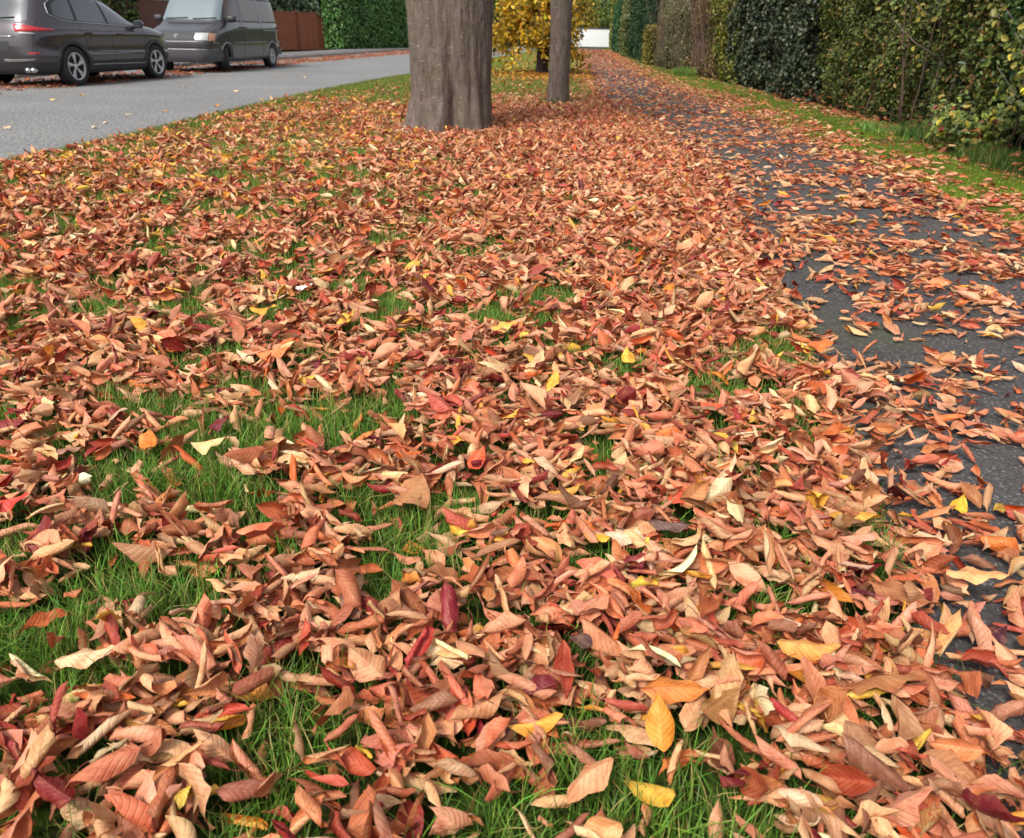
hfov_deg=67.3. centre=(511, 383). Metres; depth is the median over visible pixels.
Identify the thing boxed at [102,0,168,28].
brick wall
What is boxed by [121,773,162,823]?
fallen leaf
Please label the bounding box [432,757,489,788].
fallen leaf
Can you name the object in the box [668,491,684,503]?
fallen leaf
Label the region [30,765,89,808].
fallen leaf
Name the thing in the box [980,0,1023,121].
hedge tree
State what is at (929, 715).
fallen leaf
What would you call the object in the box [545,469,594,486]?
fallen leaf
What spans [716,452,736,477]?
fallen leaf
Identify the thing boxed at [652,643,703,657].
fallen leaf
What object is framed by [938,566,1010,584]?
fallen leaf
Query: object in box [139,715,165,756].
fallen leaf
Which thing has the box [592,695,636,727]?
fallen leaf
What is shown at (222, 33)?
parked van
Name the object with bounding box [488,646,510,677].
fallen leaf
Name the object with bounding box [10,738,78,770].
fallen leaf
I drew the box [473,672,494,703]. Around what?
fallen leaf
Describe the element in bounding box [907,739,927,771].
fallen leaf
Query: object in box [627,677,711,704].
fallen leaf
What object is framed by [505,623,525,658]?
fallen leaf
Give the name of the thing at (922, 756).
fallen leaf
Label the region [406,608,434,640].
fallen leaf
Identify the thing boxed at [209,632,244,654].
fallen leaf
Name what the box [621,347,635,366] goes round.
fallen leaf
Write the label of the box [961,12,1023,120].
hedge tree
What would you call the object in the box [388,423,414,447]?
fallen leaf
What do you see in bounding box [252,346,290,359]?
fallen leaf
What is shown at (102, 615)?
fallen leaf
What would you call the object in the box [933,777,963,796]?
fallen leaf
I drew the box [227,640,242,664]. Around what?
fallen leaf
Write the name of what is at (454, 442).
fallen leaf
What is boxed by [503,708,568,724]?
fallen leaf
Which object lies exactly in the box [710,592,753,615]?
fallen leaf
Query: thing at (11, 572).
fallen leaf
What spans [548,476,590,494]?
fallen leaf
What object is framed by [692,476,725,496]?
fallen leaf
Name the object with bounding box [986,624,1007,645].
fallen leaf
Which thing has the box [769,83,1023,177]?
caught leaves
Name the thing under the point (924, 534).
fallen leaf
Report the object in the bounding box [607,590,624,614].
fallen leaf
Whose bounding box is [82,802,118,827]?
fallen leaf
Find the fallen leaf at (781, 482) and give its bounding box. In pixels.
[756,478,802,488]
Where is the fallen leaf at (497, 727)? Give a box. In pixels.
[481,703,512,749]
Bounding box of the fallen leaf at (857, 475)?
[851,468,866,484]
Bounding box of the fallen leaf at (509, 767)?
[494,761,516,791]
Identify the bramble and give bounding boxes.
[922,94,1023,153]
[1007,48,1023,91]
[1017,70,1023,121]
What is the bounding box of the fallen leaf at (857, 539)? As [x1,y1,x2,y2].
[839,531,889,545]
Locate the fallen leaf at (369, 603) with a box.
[361,600,384,616]
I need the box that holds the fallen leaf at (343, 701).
[311,675,355,732]
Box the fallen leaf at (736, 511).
[716,496,744,522]
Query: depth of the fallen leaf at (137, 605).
1.41 m
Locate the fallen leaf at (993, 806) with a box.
[952,787,1023,822]
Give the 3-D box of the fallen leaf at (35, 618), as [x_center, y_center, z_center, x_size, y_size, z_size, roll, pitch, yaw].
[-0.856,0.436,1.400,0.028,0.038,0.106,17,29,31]
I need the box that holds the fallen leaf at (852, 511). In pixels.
[827,502,858,517]
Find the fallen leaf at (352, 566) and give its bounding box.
[335,558,361,583]
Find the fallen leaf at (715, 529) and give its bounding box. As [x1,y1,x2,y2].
[698,517,744,543]
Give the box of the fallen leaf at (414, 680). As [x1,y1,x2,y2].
[401,663,433,692]
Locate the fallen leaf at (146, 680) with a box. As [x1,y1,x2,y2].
[136,671,188,694]
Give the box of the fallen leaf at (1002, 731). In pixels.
[976,707,1013,765]
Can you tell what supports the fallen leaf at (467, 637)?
on the leaf litter at (860, 775)
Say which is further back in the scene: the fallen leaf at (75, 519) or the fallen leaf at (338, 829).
the fallen leaf at (75, 519)
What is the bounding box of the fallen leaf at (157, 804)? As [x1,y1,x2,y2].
[145,765,176,831]
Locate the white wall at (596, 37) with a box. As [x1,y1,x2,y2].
[571,28,609,46]
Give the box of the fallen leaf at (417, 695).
[402,682,449,712]
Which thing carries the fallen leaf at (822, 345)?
on the leaf litter at (668, 304)
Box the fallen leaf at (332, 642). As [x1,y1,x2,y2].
[306,637,355,647]
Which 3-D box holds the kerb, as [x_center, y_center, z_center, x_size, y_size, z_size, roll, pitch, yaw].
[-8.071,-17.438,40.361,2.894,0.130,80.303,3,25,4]
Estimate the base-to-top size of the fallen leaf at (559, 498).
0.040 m
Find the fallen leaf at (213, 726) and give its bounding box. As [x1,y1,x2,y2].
[173,717,244,730]
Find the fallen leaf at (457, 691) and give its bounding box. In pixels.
[434,670,476,735]
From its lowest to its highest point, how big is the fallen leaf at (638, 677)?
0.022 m
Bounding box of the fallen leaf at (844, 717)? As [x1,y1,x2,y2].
[824,712,849,723]
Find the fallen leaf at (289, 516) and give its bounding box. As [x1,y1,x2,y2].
[279,505,301,519]
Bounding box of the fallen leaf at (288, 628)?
[267,620,303,641]
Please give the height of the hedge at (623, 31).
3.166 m
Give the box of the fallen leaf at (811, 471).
[804,463,819,482]
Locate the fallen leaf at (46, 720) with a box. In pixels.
[15,704,52,755]
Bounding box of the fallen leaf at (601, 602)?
[577,585,621,624]
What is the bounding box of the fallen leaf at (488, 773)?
[475,764,525,792]
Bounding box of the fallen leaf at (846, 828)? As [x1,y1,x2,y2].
[821,806,860,837]
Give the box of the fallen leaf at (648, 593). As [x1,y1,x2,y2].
[630,577,661,605]
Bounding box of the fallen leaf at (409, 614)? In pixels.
[385,610,439,620]
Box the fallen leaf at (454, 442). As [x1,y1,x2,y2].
[448,435,464,444]
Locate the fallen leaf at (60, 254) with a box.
[49,248,78,257]
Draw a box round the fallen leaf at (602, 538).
[576,531,614,541]
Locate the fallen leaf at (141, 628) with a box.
[136,623,146,631]
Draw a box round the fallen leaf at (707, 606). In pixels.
[698,587,723,618]
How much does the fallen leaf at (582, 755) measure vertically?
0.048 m
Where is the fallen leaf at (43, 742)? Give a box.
[20,719,56,779]
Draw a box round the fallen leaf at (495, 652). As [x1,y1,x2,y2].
[468,635,507,663]
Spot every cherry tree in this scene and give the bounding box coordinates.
[401,0,493,134]
[547,0,572,101]
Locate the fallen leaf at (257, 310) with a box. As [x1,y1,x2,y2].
[243,304,275,314]
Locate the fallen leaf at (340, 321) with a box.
[336,310,354,323]
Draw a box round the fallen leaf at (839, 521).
[831,512,852,528]
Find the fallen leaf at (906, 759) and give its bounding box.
[889,737,919,772]
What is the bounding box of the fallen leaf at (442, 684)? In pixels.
[423,674,468,692]
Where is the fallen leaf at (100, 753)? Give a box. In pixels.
[73,737,129,774]
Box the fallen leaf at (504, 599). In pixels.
[485,565,508,610]
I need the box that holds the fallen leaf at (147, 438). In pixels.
[139,429,156,453]
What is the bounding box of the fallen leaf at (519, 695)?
[493,685,536,710]
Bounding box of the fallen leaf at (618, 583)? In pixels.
[594,574,636,598]
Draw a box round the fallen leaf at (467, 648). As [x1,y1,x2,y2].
[454,639,496,663]
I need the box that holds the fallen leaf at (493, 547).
[470,533,527,559]
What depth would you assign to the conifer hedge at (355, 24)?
42.91 m
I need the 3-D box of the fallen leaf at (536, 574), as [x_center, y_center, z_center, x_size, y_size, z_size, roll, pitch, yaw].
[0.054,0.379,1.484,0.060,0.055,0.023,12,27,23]
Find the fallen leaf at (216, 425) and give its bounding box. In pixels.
[204,415,229,431]
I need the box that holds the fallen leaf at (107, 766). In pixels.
[65,742,151,787]
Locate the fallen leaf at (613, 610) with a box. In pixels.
[583,582,631,630]
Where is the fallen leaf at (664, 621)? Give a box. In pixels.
[625,607,687,630]
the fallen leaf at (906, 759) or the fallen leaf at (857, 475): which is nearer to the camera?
the fallen leaf at (906, 759)
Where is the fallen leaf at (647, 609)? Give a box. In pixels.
[628,578,651,614]
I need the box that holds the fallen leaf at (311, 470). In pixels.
[307,460,321,472]
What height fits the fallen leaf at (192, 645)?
0.062 m
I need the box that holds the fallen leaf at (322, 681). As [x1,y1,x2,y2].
[302,676,352,685]
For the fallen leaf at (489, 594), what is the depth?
1.46 m
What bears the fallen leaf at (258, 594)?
on the leaf litter at (860, 775)
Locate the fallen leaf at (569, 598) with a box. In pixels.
[560,590,599,622]
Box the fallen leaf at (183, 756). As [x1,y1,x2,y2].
[153,729,216,780]
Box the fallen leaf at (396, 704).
[387,685,404,728]
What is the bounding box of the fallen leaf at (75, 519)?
[30,514,93,527]
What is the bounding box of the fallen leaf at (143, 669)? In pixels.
[118,650,159,690]
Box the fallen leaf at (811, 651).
[766,639,840,661]
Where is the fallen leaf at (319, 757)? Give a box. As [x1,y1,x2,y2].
[290,744,349,771]
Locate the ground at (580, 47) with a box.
[282,47,951,709]
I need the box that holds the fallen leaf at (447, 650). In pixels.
[430,639,483,659]
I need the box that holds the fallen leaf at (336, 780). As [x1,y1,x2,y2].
[299,769,364,787]
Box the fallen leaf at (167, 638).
[158,618,184,649]
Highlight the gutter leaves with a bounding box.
[0,49,408,93]
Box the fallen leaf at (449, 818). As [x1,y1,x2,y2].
[429,792,473,829]
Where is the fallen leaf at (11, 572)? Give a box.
[8,559,15,601]
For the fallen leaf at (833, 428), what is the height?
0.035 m
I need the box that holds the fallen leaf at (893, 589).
[860,578,937,607]
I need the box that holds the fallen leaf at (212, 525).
[191,507,232,534]
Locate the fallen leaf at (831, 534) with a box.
[815,530,855,538]
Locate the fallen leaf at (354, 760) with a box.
[324,739,389,775]
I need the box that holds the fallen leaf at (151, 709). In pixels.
[111,700,164,714]
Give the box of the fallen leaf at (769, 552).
[758,518,775,572]
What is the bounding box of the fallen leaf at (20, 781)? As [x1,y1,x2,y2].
[12,754,60,792]
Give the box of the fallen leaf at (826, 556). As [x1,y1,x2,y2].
[816,551,833,569]
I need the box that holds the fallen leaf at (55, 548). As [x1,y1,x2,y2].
[26,531,82,561]
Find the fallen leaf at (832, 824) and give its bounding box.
[797,786,841,837]
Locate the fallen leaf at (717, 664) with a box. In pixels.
[682,661,756,672]
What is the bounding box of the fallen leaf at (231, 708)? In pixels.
[198,698,264,718]
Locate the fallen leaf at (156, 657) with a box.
[123,644,181,661]
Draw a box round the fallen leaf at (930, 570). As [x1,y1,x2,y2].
[909,561,962,573]
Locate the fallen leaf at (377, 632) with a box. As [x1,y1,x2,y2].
[371,598,381,647]
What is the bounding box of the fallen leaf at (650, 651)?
[622,634,672,674]
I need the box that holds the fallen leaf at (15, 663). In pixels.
[10,658,35,682]
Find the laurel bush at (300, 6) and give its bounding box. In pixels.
[269,0,322,19]
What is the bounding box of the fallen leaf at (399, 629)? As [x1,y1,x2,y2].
[382,611,421,644]
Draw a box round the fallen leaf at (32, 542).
[23,540,68,554]
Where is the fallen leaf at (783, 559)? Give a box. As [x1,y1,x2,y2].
[774,539,799,591]
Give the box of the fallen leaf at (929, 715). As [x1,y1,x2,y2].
[893,695,948,730]
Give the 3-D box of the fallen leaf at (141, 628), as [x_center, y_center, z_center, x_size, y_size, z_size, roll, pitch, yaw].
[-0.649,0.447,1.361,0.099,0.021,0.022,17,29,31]
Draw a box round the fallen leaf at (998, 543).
[976,535,1022,552]
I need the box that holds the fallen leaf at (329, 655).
[321,645,346,668]
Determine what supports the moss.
on the mossy strip
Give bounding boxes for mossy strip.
[603,48,1023,232]
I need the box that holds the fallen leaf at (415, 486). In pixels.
[393,473,429,512]
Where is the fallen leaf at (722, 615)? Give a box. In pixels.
[706,596,737,623]
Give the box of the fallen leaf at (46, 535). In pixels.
[32,529,75,547]
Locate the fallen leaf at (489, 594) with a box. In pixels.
[482,580,501,600]
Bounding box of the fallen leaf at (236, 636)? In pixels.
[209,611,264,658]
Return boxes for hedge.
[96,0,141,22]
[317,0,527,49]
[578,0,610,25]
[608,0,616,48]
[610,0,624,52]
[617,0,635,56]
[626,0,667,62]
[804,0,1023,151]
[946,0,1023,151]
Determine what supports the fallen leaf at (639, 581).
on the leaf litter at (860, 775)
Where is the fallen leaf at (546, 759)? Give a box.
[527,731,556,785]
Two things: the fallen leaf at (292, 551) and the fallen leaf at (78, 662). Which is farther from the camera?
the fallen leaf at (292, 551)
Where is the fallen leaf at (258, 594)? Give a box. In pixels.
[244,582,266,614]
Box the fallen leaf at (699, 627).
[674,616,720,632]
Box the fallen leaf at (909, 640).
[888,620,928,656]
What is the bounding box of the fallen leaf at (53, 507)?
[25,502,65,519]
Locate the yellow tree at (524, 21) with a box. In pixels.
[492,0,591,73]
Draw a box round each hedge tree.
[875,0,969,126]
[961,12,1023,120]
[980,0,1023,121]
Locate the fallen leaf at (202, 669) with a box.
[194,640,206,708]
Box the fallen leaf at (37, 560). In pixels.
[24,521,73,566]
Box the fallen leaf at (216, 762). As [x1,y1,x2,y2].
[202,757,250,770]
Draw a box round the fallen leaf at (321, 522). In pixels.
[305,516,325,534]
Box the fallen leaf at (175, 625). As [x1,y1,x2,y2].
[160,616,186,634]
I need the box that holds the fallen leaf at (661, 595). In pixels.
[649,587,670,611]
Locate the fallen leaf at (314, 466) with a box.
[306,458,340,489]
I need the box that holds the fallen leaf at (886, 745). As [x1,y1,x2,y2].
[875,737,920,753]
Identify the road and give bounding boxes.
[0,46,535,159]
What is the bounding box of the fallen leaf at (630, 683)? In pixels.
[610,665,651,688]
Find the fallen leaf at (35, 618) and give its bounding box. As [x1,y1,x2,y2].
[11,608,72,637]
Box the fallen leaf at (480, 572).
[468,553,488,592]
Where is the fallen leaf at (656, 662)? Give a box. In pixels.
[650,658,662,666]
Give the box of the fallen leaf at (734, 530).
[704,526,756,537]
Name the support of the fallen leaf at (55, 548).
on the leaf litter at (860, 775)
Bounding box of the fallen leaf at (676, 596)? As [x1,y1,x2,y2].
[656,586,696,613]
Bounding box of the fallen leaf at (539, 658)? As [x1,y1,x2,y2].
[505,636,561,669]
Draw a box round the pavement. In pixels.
[174,47,408,62]
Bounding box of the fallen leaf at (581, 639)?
[567,623,596,648]
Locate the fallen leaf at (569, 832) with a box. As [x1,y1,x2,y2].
[554,813,588,837]
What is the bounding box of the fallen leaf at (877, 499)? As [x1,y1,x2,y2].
[859,490,890,511]
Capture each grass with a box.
[0,73,409,169]
[0,134,772,295]
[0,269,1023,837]
[124,75,604,142]
[400,49,585,79]
[889,119,1023,177]
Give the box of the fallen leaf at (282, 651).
[271,637,299,660]
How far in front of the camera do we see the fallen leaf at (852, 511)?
1.69 m
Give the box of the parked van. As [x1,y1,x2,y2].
[154,0,281,71]
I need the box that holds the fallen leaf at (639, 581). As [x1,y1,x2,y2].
[629,576,666,588]
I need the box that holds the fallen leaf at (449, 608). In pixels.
[440,569,458,637]
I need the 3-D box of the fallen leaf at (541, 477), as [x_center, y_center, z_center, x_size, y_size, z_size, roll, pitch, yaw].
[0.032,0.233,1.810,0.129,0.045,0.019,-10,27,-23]
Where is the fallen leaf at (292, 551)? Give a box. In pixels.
[279,540,295,553]
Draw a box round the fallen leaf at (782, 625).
[765,618,803,632]
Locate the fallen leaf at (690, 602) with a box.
[684,592,719,637]
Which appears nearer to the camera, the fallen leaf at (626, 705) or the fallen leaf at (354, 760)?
the fallen leaf at (354, 760)
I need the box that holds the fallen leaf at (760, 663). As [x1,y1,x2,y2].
[751,627,765,684]
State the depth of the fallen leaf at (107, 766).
1.09 m
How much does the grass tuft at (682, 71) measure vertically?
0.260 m
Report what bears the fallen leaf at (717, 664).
on the leaf litter at (860, 775)
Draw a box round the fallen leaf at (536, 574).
[524,566,549,589]
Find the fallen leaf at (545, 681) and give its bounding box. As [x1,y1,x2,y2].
[516,674,569,700]
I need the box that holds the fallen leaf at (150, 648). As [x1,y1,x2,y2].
[125,627,157,652]
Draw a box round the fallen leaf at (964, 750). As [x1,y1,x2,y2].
[927,738,999,761]
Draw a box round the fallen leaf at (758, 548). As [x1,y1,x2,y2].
[735,538,776,556]
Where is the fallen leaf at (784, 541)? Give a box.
[760,535,809,544]
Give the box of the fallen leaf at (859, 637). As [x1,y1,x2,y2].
[857,628,867,642]
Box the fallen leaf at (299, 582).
[276,572,319,602]
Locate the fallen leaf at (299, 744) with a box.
[293,720,306,768]
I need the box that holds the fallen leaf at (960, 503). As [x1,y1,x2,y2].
[950,495,967,515]
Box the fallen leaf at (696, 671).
[687,644,710,681]
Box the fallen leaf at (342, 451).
[321,438,354,456]
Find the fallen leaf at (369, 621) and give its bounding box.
[335,609,394,633]
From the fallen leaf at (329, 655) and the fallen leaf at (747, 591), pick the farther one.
the fallen leaf at (747, 591)
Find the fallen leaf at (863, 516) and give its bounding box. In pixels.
[829,511,884,520]
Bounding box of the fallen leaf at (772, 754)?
[752,732,817,786]
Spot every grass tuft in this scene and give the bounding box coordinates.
[538,94,573,103]
[668,66,697,75]
[854,118,901,132]
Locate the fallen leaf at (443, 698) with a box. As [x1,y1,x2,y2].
[407,689,470,715]
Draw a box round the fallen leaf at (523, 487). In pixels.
[518,470,534,501]
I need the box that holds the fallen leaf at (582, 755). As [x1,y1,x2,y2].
[564,741,595,763]
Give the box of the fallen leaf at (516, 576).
[506,554,527,591]
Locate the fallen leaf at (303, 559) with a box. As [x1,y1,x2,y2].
[263,553,326,567]
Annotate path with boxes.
[579,48,1023,837]
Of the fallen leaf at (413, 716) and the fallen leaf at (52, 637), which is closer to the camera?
the fallen leaf at (413, 716)
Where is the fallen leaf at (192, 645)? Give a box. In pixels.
[165,628,228,670]
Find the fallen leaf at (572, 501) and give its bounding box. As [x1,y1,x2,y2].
[558,480,597,507]
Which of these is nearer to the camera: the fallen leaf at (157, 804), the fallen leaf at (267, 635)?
the fallen leaf at (157, 804)
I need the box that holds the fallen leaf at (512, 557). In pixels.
[503,547,526,566]
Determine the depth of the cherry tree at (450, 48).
8.15 m
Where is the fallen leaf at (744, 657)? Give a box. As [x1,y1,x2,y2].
[718,643,769,666]
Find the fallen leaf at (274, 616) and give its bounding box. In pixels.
[259,611,294,622]
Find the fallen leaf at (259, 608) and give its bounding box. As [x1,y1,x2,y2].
[253,601,279,628]
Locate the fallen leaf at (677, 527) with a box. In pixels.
[643,519,695,532]
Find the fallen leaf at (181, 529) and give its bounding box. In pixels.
[158,508,198,541]
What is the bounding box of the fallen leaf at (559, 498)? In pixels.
[532,493,573,508]
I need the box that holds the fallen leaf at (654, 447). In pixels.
[631,440,669,455]
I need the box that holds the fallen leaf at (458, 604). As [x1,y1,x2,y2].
[418,597,473,607]
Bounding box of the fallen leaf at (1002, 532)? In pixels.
[982,526,1014,550]
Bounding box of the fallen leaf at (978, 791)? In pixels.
[955,774,1010,803]
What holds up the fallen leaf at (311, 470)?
on the leaf litter at (860, 775)
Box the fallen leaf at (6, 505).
[0,492,27,511]
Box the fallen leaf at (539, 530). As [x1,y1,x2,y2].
[519,510,549,536]
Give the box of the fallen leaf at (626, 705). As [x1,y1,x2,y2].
[603,698,648,710]
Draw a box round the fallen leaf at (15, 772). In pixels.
[8,720,36,780]
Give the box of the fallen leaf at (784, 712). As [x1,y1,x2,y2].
[756,696,798,721]
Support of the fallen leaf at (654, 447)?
on the leaf litter at (860, 775)
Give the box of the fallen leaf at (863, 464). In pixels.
[859,450,870,481]
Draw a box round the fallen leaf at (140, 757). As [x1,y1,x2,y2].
[107,742,168,763]
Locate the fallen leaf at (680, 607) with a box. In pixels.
[666,592,712,613]
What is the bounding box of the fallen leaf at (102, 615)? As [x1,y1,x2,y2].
[91,608,129,621]
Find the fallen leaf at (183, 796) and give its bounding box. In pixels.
[174,774,204,810]
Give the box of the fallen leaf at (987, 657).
[946,648,1008,678]
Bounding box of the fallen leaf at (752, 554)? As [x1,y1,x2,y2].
[725,535,764,564]
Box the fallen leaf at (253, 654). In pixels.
[243,631,263,674]
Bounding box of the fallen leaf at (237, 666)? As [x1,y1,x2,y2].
[224,629,243,677]
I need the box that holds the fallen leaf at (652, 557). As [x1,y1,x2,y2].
[642,548,664,561]
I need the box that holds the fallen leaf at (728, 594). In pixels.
[707,586,749,604]
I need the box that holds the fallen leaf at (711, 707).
[696,686,740,726]
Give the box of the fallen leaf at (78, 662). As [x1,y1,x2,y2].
[39,645,114,668]
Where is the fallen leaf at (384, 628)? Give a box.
[381,606,397,639]
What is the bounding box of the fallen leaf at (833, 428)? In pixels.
[816,421,842,439]
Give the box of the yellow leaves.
[491,65,600,89]
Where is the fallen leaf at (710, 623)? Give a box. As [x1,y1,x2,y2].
[687,605,744,649]
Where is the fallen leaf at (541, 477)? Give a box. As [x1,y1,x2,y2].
[500,470,548,490]
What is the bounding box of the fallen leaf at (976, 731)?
[964,724,1019,740]
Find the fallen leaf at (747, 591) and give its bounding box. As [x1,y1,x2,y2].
[719,574,762,605]
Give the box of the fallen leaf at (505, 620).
[480,610,535,634]
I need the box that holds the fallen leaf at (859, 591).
[832,582,875,595]
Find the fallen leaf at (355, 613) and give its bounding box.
[340,593,360,620]
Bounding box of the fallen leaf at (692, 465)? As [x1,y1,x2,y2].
[681,455,709,475]
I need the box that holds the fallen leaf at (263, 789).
[253,760,289,796]
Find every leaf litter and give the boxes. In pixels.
[0,129,1023,289]
[0,252,1023,429]
[0,387,1023,837]
[116,75,953,152]
[386,117,516,133]
[491,49,725,82]
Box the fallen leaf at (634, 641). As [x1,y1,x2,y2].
[614,624,649,656]
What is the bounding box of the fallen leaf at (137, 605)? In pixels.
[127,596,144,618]
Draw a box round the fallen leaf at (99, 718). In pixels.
[87,712,136,723]
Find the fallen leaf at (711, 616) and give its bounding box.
[707,611,728,632]
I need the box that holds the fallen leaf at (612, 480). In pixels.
[601,474,619,500]
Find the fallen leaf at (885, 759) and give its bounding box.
[863,745,916,787]
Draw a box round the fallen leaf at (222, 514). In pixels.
[214,499,235,539]
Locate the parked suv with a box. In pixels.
[0,0,168,85]
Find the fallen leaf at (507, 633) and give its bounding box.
[487,610,514,645]
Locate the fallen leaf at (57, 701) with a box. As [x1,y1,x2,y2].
[49,681,67,737]
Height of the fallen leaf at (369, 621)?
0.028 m
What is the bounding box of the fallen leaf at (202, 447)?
[181,437,225,454]
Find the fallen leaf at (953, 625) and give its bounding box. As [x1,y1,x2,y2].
[936,609,961,668]
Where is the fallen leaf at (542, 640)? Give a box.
[521,636,570,649]
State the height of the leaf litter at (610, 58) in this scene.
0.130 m
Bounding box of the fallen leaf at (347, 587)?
[326,564,362,613]
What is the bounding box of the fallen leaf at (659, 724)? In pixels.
[645,692,674,763]
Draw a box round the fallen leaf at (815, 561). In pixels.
[803,548,838,572]
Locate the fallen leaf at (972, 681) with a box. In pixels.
[943,666,981,698]
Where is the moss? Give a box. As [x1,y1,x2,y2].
[644,72,1023,236]
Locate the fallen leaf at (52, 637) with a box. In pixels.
[46,632,65,648]
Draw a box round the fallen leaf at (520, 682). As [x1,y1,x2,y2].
[498,672,571,699]
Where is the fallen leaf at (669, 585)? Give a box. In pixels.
[646,581,694,588]
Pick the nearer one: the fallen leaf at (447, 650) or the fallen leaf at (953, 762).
the fallen leaf at (953, 762)
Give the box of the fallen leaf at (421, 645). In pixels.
[404,616,443,668]
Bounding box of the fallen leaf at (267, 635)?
[264,622,276,641]
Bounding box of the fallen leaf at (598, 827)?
[573,815,634,837]
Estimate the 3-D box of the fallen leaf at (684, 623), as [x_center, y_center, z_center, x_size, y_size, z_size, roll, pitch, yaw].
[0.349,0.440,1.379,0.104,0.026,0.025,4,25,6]
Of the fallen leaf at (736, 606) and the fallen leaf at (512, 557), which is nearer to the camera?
the fallen leaf at (736, 606)
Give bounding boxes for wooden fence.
[273,10,325,50]
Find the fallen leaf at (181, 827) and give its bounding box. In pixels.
[165,792,196,837]
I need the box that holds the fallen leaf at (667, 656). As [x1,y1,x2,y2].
[625,644,688,670]
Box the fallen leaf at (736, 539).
[723,525,763,549]
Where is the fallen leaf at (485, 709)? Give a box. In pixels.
[447,682,512,722]
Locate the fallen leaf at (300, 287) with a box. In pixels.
[286,282,314,290]
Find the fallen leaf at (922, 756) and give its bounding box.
[893,745,928,758]
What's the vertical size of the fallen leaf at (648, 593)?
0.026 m
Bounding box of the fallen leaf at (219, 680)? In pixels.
[184,665,232,695]
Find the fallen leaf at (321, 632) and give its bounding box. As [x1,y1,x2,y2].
[316,621,334,643]
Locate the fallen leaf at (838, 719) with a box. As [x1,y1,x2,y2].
[835,715,843,744]
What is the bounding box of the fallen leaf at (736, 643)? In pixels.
[708,636,758,648]
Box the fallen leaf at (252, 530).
[228,522,287,537]
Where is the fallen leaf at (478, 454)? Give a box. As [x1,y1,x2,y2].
[467,445,484,470]
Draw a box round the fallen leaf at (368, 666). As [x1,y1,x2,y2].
[347,645,396,682]
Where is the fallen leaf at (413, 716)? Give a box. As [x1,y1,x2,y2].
[389,707,426,729]
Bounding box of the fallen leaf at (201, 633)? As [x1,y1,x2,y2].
[181,622,214,652]
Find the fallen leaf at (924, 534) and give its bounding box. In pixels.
[907,531,958,545]
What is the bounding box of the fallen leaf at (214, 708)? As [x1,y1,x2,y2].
[198,697,249,713]
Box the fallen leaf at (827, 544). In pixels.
[792,531,850,556]
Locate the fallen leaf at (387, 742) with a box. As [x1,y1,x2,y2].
[368,708,418,777]
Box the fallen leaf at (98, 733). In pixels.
[53,709,132,772]
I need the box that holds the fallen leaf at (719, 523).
[695,510,734,534]
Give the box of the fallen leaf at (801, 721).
[773,703,829,742]
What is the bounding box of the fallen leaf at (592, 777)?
[565,746,620,806]
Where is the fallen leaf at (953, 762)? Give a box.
[901,749,976,781]
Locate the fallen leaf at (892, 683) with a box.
[848,671,926,694]
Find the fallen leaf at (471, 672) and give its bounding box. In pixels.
[459,664,489,677]
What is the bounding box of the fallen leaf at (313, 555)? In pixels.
[300,545,344,560]
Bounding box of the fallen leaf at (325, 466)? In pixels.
[302,448,340,473]
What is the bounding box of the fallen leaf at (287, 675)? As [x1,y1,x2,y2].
[277,670,321,682]
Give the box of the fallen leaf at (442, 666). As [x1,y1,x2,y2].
[438,659,464,687]
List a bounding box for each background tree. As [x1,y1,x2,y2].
[572,0,603,27]
[587,0,611,27]
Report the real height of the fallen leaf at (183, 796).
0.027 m
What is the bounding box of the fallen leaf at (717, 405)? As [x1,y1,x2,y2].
[691,401,726,412]
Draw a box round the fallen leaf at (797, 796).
[767,788,837,808]
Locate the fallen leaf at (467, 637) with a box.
[464,607,472,641]
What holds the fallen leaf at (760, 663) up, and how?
on the leaf litter at (860, 775)
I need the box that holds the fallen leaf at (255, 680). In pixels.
[219,667,281,700]
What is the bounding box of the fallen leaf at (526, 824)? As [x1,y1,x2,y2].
[512,806,535,837]
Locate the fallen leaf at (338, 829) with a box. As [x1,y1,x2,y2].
[318,802,350,837]
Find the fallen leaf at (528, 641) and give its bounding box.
[522,622,537,666]
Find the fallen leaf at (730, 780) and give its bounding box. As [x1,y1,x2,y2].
[708,769,750,787]
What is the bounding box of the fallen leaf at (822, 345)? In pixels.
[805,339,835,351]
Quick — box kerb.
[14,48,408,77]
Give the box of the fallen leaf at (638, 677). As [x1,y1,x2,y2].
[612,664,671,681]
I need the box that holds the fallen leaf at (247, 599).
[237,593,256,615]
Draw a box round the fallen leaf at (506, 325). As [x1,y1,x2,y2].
[490,321,517,331]
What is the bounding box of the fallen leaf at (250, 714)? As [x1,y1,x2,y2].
[240,690,255,741]
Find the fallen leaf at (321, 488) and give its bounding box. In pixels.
[293,483,344,493]
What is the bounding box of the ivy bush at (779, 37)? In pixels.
[723,0,839,103]
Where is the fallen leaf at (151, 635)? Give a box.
[100,628,160,661]
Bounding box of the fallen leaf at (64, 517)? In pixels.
[53,498,88,525]
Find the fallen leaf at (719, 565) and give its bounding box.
[696,552,740,573]
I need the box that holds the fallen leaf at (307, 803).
[295,784,346,827]
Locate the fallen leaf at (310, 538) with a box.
[301,525,320,559]
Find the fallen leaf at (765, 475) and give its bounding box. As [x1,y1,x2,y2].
[759,470,777,492]
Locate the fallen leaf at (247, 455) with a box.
[224,446,270,463]
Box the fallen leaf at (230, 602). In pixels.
[210,598,240,608]
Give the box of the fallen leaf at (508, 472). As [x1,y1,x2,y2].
[501,466,522,478]
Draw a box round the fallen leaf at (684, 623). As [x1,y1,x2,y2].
[678,620,734,637]
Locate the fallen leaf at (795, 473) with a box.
[774,469,799,478]
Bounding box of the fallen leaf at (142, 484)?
[133,478,167,502]
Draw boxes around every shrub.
[640,23,661,64]
[646,0,699,69]
[680,0,725,78]
[703,0,747,84]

